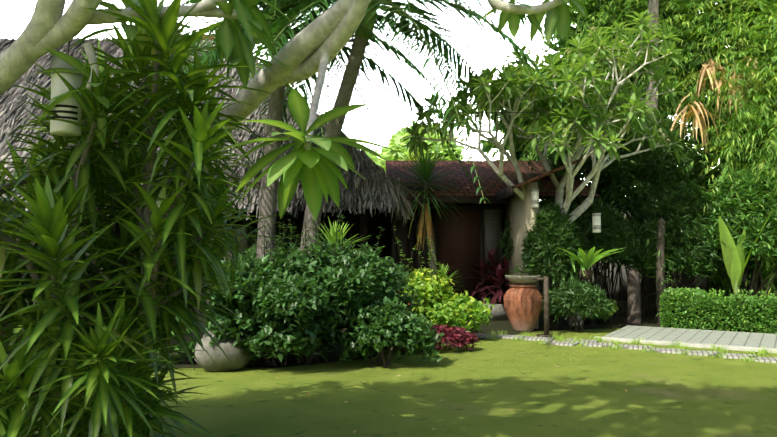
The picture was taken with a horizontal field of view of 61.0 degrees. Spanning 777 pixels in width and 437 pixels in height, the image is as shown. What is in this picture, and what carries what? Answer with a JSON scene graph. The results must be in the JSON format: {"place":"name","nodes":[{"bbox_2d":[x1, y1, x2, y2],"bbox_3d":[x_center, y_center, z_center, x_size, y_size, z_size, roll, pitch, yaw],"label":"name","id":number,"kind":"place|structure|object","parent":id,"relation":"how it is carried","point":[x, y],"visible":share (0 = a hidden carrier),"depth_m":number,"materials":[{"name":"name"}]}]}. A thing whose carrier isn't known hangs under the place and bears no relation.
{"place":"outdoors","nodes":[
{"label":"outdoors","id":0,"kind":"place"},
{"bbox_2d":[0,0,587,316],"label":"plumeria","id":1,"kind":"object","parent":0,"point":[316,171],"depth_m":3.43,"materials":[{"name":"green plant"}]},
{"bbox_2d":[50,73,600,232],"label":"lantern bodies","id":2,"kind":"object","parent":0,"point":[59,87],"visible":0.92,"depth_m":3.45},
{"bbox_2d":[49,104,600,228],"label":"lantern slots","id":3,"kind":"object","parent":2,"relation":"attached to","point":[64,111],"visible":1,"depth_m":3.43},
{"bbox_2d":[51,56,600,215],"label":"lantern caps","id":4,"kind":"object","parent":2,"relation":"on","point":[56,62],"visible":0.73,"depth_m":3.44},
{"bbox_2d":[67,9,651,212],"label":"wires","id":5,"kind":"object","parent":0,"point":[478,112],"visible":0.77,"depth_m":11.53,"materials":[{"name":"grey"}]},
{"bbox_2d":[0,0,729,199],"label":"sky","id":6,"kind":"structure","parent":0,"point":[383,121],"materials":[{"name":"white"}]},
{"bbox_2d":[207,0,563,221],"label":"palm fronds","id":7,"kind":"object","parent":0,"point":[423,14],"visible":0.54,"depth_m":11.96,"materials":[{"name":"green plant"}]},
{"bbox_2d":[79,0,473,228],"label":"palm fronds","id":8,"kind":"object","parent":7,"relation":"attached to","point":[204,56],"visible":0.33,"depth_m":12.88,"materials":[{"name":"green plant"}]},
{"bbox_2d":[34,328,776,436],"bbox_3d":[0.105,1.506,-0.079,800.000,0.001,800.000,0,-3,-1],"label":"ground","id":9,"kind":"structure","parent":0,"point":[498,379],"depth_m":6.82,"materials":[{"name":"green plant"}]},
{"bbox_2d":[0,0,290,436],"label":"dracaena plant","id":10,"kind":"object","parent":9,"relation":"on","point":[103,376],"depth_m":3.44,"materials":[{"name":"green plant"}]},
{"bbox_2d":[195,331,250,371],"bbox_3d":[-2.066,1.666,8.248,0.684,0.548,0.563,2,-3,-35],"label":"planter pot","id":11,"kind":"object","parent":9,"relation":"on","point":[237,357],"visible":0.85,"depth_m":8.04,"materials":[{"name":"grey stone"}]},
{"bbox_2d":[157,214,443,367],"bbox_3d":[-1.466,0.861,11.104,4.262,2.369,7.158,0,-3,-1],"label":"shrub","id":12,"kind":"object","parent":9,"relation":"on","point":[296,307],"depth_m":8.31,"materials":[{"name":"green plant"}]},
{"bbox_2d":[5,301,660,367],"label":"beds","id":13,"kind":"object","parent":9,"relation":"on","point":[618,319],"visible":0.15,"depth_m":12.41,"materials":[{"name":"soil"}]},
{"bbox_2d":[17,203,504,311],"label":"dark walls","id":14,"kind":"structure","parent":13,"relation":"on","point":[363,225],"depth_m":15.77,"materials":[{"name":"brown wood"}]},
{"bbox_2d":[0,37,424,225],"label":"thatch roof","id":15,"kind":"structure","parent":14,"relation":"on","point":[374,190],"depth_m":14.95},
{"bbox_2d":[257,85,284,262],"bbox_3d":[-2.299,-0.398,12.745,0.382,5.023,0.755,2,-3,-38],"label":"palm trunk","id":16,"kind":"object","parent":13,"relation":"on","point":[268,204],"visible":0.44,"depth_m":12.66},
{"bbox_2d":[10,182,538,328],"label":"beige walls","id":17,"kind":"structure","parent":13,"relation":"on","point":[518,212],"depth_m":13.56,"materials":[{"name":"paint"}]},
{"bbox_2d":[386,160,599,197],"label":"tile roof","id":18,"kind":"structure","parent":17,"relation":"on","point":[493,184],"depth_m":15.34,"materials":[{"name":"brown tile"}]},
{"bbox_2d":[513,155,590,188],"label":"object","id":19,"kind":"structure","parent":18,"relation":"attached to","point":[544,174],"depth_m":12.40,"materials":[{"name":"wood"}]},
{"bbox_2d":[300,36,367,254],"bbox_3d":[-1.065,-0.624,12.358,1.556,5.457,0.369,-1,-3,25],"label":"palm trunk","id":20,"kind":"object","parent":13,"relation":"on","point":[351,71],"visible":0.29,"depth_m":12.18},
{"bbox_2d":[299,217,368,268],"bbox_3d":[-0.894,0.988,10.751,1.423,2.056,1.374,0,-3,-1],"label":"short dracaena","id":21,"kind":"object","parent":13,"relation":"on","point":[332,238],"visible":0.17,"depth_m":10.70,"materials":[{"name":"green plant"}]},
{"bbox_2d":[396,148,422,160],"bbox_3d":[0.581,0.214,17.182,1.413,4.204,1.430,0,-3,-1],"label":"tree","id":22,"kind":"object","parent":13,"relation":"on","point":[409,158],"visible":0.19,"depth_m":17.21,"materials":[{"name":"green plant"}]},
{"bbox_2d":[381,151,465,274],"bbox_3d":[0.791,0.325,14.150,1.947,3.705,1.984,0,-3,-1],"label":"yucca tree","id":23,"kind":"object","parent":13,"relation":"on","point":[425,169],"depth_m":14.04,"materials":[{"name":"green plant"}]},
{"bbox_2d":[416,203,434,250],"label":"dry leaves","id":24,"kind":"object","parent":23,"relation":"attached to","point":[421,230],"visible":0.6,"depth_m":14.06,"materials":[{"name":"brown plant"}]},
{"bbox_2d":[424,262,462,297],"bbox_3d":[0.958,1.401,11.446,0.890,1.300,0.820,0,-3,-1],"label":"shrub","id":25,"kind":"object","parent":13,"relation":"on","point":[442,270],"depth_m":11.40,"materials":[{"name":"green plant"}]},
{"bbox_2d":[392,186,512,301],"bbox_3d":[1.281,0.795,13.533,2.600,2.700,2.485,0,-3,-1],"label":"wooden frame","id":26,"kind":"object","parent":13,"relation":"on","point":[500,197],"visible":0.48,"depth_m":14.70,"materials":[{"name":"brown wood"}]},
{"bbox_2d":[396,212,433,277],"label":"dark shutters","id":27,"kind":"object","parent":26,"relation":"attached to","point":[402,232],"visible":0.29,"depth_m":14.78,"materials":[{"name":"brown wood"}]},
{"bbox_2d":[437,210,479,300],"bbox_3d":[1.585,0.825,14.791,0.970,2.040,0.050,0,-3,-1],"label":"door","id":28,"kind":"structure","parent":26,"relation":"attached to","point":[458,245],"depth_m":14.77,"materials":[{"name":"brown wood"}]},
{"bbox_2d":[483,210,499,276],"bbox_3d":[2.303,0.555,14.815,0.395,1.500,0.050,0,-3,-1],"label":"window","id":29,"kind":"structure","parent":26,"relation":"attached to","point":[491,226],"depth_m":14.80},
{"bbox_2d":[468,303,508,320],"bbox_3d":[1.817,2.015,14.343,1.620,0.340,0.800,0,-3,-1],"label":"plant pot","id":30,"kind":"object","parent":13,"relation":"on","point":[498,311],"depth_m":13.95,"materials":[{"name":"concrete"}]},
{"bbox_2d":[486,299,503,303],"bbox_3d":[2.373,1.987,14.496,0.620,0.410,0.620,0,-3,-1],"label":"pot rim","id":31,"kind":"object","parent":13,"relation":"on","point":[498,302],"visible":0.21,"depth_m":14.21,"materials":[{"name":"stone"}]},
{"bbox_2d":[393,228,617,332],"bbox_3d":[2.493,1.132,11.989,5.187,1.907,1.752,1,-3,-25],"label":"gold shrub","id":32,"kind":"object","parent":13,"relation":"on","point":[441,309],"depth_m":10.93,"materials":[{"name":"plant"}]},
{"bbox_2d":[503,284,542,331],"bbox_3d":[2.506,1.663,12.289,0.728,0.850,0.726,0,-3,-1],"label":"urn","id":33,"kind":"object","parent":13,"relation":"on","point":[523,305],"visible":0.98,"depth_m":12.05,"materials":[{"name":"ceramic"}]},
{"bbox_2d":[505,275,540,284],"bbox_3d":[2.506,1.148,12.314,0.660,0.179,0.660,0,-3,-1],"label":"stone bowl","id":34,"kind":"object","parent":33,"relation":"on","point":[522,280],"visible":0.9,"depth_m":12.10,"materials":[{"name":"grey stone"}]},
{"bbox_2d":[505,265,537,275],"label":"bowl plants","id":35,"kind":"object","parent":34,"relation":"on","point":[516,269],"visible":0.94,"depth_m":12.35,"materials":[{"name":"green plant"}]},
{"bbox_2d":[400,9,690,325],"bbox_3d":[3.265,-0.873,12.801,5.900,6.052,4.460,2,-3,-36],"label":"plumeria","id":36,"kind":"object","parent":13,"relation":"on","point":[545,120],"depth_m":12.19,"materials":[{"name":"green plant"}]},
{"bbox_2d":[626,218,664,324],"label":"wooden posts","id":37,"kind":"object","parent":13,"relation":"on","point":[633,317],"visible":0.81,"depth_m":13.28,"materials":[{"name":"brown wood"}]},
{"bbox_2d":[646,221,673,315],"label":"orchid leaves","id":38,"kind":"object","parent":37,"relation":"attached to","point":[658,254],"visible":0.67,"depth_m":13.28,"materials":[{"name":"green plant"}]},
{"bbox_2d":[646,0,658,306],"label":"palm trunk","id":39,"kind":"object","parent":13,"relation":"on","point":[653,6],"visible":0.21,"depth_m":16.74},
{"bbox_2d":[540,212,771,289],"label":"fern leaves","id":40,"kind":"object","parent":13,"relation":"on","point":[735,261],"visible":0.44,"depth_m":12.99,"materials":[{"name":"green plant"}]},
{"bbox_2d":[587,0,776,296],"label":"bamboo stems","id":41,"kind":"object","parent":13,"relation":"on","point":[654,119],"visible":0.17,"depth_m":16.00,"materials":[{"name":"green plant"}]},
{"bbox_2d":[667,55,774,151],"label":"dry fronds","id":42,"kind":"object","parent":41,"relation":"attached to","point":[707,70],"visible":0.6,"depth_m":15.35,"materials":[{"name":"brown plant"}]},
{"bbox_2d":[380,248,509,351],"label":"plants","id":43,"kind":"object","parent":9,"relation":"on","point":[463,338],"depth_m":14.05,"materials":[{"name":"red plant"}]},
{"bbox_2d":[476,334,496,338],"bbox_3d":[1.618,2.033,11.408,0.500,0.028,0.320,-1,-3,28],"label":"stone","id":44,"kind":"object","parent":9,"relation":"on","point":[483,336],"visible":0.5,"depth_m":11.37,"materials":[{"name":"stone"}]},
{"bbox_2d":[495,334,524,338],"bbox_3d":[2.097,2.027,11.294,0.500,0.028,0.320,-1,-3,21],"label":"stone","id":45,"kind":"object","parent":9,"relation":"on","point":[506,336],"visible":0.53,"depth_m":11.24,"materials":[{"name":"stone"}]},
{"bbox_2d":[276,333,752,432],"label":"fallen leaves","id":46,"kind":"object","parent":9,"relation":"on","point":[354,431],"visible":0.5,"depth_m":7.05,"materials":[{"name":"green plant"}]},
{"bbox_2d":[522,336,553,340],"bbox_3d":[2.499,2.017,11.064,0.500,0.028,0.320,-1,-3,19],"label":"stone","id":47,"kind":"object","parent":9,"relation":"on","point":[530,338],"visible":0.77,"depth_m":10.99,"materials":[{"name":"stone"}]},
{"bbox_2d":[532,277,554,337],"bbox_3d":[2.675,1.526,11.400,0.380,1.040,0.160,0,-3,-1],"label":"timber stand","id":48,"kind":"object","parent":9,"relation":"on","point":[546,305],"visible":0.83,"depth_m":11.37,"materials":[{"name":"brown wood"}]},
{"bbox_2d":[544,340,578,345],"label":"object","id":49,"kind":"object","parent":9,"relation":"on","point":[564,343],"visible":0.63,"depth_m":10.45,"materials":[{"name":"stone"}]},
{"bbox_2d":[564,338,597,342],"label":"edging stones","id":50,"kind":"object","parent":9,"relation":"on","point":[570,340],"visible":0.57,"depth_m":10.75,"materials":[{"name":"stone"}]},
{"bbox_2d":[581,342,614,346],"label":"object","id":51,"kind":"object","parent":9,"relation":"on","point":[597,344],"visible":0.8,"depth_m":10.29,"materials":[{"name":"stone"}]},
{"bbox_2d":[452,0,776,297],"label":"bamboo leaves","id":52,"kind":"object","parent":9,"relation":"on","point":[701,28],"visible":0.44,"depth_m":16.17,"materials":[{"name":"green plant"}]},
{"bbox_2d":[480,330,775,362],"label":"grass tufts","id":53,"kind":"object","parent":9,"relation":"on","point":[599,338],"visible":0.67,"depth_m":10.20,"materials":[{"name":"green plant"}]},
{"bbox_2d":[615,344,651,349],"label":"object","id":54,"kind":"object","parent":9,"relation":"on","point":[635,347],"visible":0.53,"depth_m":10.08,"materials":[{"name":"stone"}]},
{"bbox_2d":[539,206,773,300],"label":"boundary wall","id":55,"kind":"structure","parent":9,"relation":"on","point":[704,286],"depth_m":19.45,"materials":[{"name":"concrete"}]},
{"bbox_2d":[497,115,739,331],"bbox_3d":[4.868,-0.181,14.667,6.281,4.777,4.246,2,-3,-29],"label":"dark bush","id":56,"kind":"object","parent":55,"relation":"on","point":[671,184],"depth_m":13.84,"materials":[{"name":"green plant"}]},
{"bbox_2d":[580,236,592,279],"bbox_3d":[3.684,0.487,12.275,0.240,1.310,0.240,0,-3,-1],"label":"fern basket","id":57,"kind":"object","parent":56,"relation":"on","point":[588,274],"visible":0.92,"depth_m":12.17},
{"bbox_2d":[628,166,776,297],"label":"bush","id":58,"kind":"object","parent":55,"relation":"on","point":[744,187],"depth_m":13.45,"materials":[{"name":"green plant"}]},
{"bbox_2d":[647,347,684,353],"bbox_3d":[4.107,1.956,9.767,0.500,0.028,0.320,-1,-3,28],"label":"stone edging","id":59,"kind":"object","parent":9,"relation":"on","point":[665,350],"visible":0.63,"depth_m":9.68,"materials":[{"name":"stone"}]},
{"bbox_2d":[594,336,776,352],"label":"patio kerb","id":60,"kind":"structure","parent":9,"relation":"on","point":[701,345],"depth_m":10.23,"materials":[{"name":"concrete"}]},
{"bbox_2d":[683,350,719,355],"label":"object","id":61,"kind":"object","parent":9,"relation":"on","point":[702,353],"visible":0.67,"depth_m":9.43,"materials":[{"name":"stone"}]},
{"bbox_2d":[658,286,776,333],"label":"hedge","id":62,"kind":"object","parent":9,"relation":"on","point":[695,296],"depth_m":12.07,"materials":[{"name":"green plant"}]},
{"bbox_2d":[734,281,738,293],"bbox_3d":[6.938,1.466,13.152,0.111,1.324,0.111,-1,-3,22],"label":"plant stem","id":63,"kind":"object","parent":9,"relation":"on","point":[736,289],"visible":0.2,"depth_m":13.12,"materials":[{"name":"green plant"}]},
{"bbox_2d":[719,353,758,358],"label":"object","id":64,"kind":"object","parent":9,"relation":"on","point":[734,356],"visible":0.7,"depth_m":9.22,"materials":[{"name":"stone"}]},
{"bbox_2d":[748,356,776,362],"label":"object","id":65,"kind":"object","parent":9,"relation":"on","point":[768,359],"visible":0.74,"depth_m":8.89,"materials":[{"name":"stone"}]},
{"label":"tree trunks","id":66,"kind":"object","parent":9,"relation":"on","visible":0},
{"bbox_2d":[365,120,467,171],"bbox_3d":[-0.277,-2.638,35.025,6.385,3.753,13.390,1,-3,-12],"label":"tree","id":67,"kind":"object","parent":66,"relation":"attached to","point":[396,144],"visible":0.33,"depth_m":29.89,"materials":[{"name":"green plant"}]},
{"bbox_2d":[603,325,776,348],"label":"boardwalk","id":68,"kind":"structure","parent":0,"point":[746,339],"depth_m":11.11,"materials":[{"name":"wood"}]}
]}

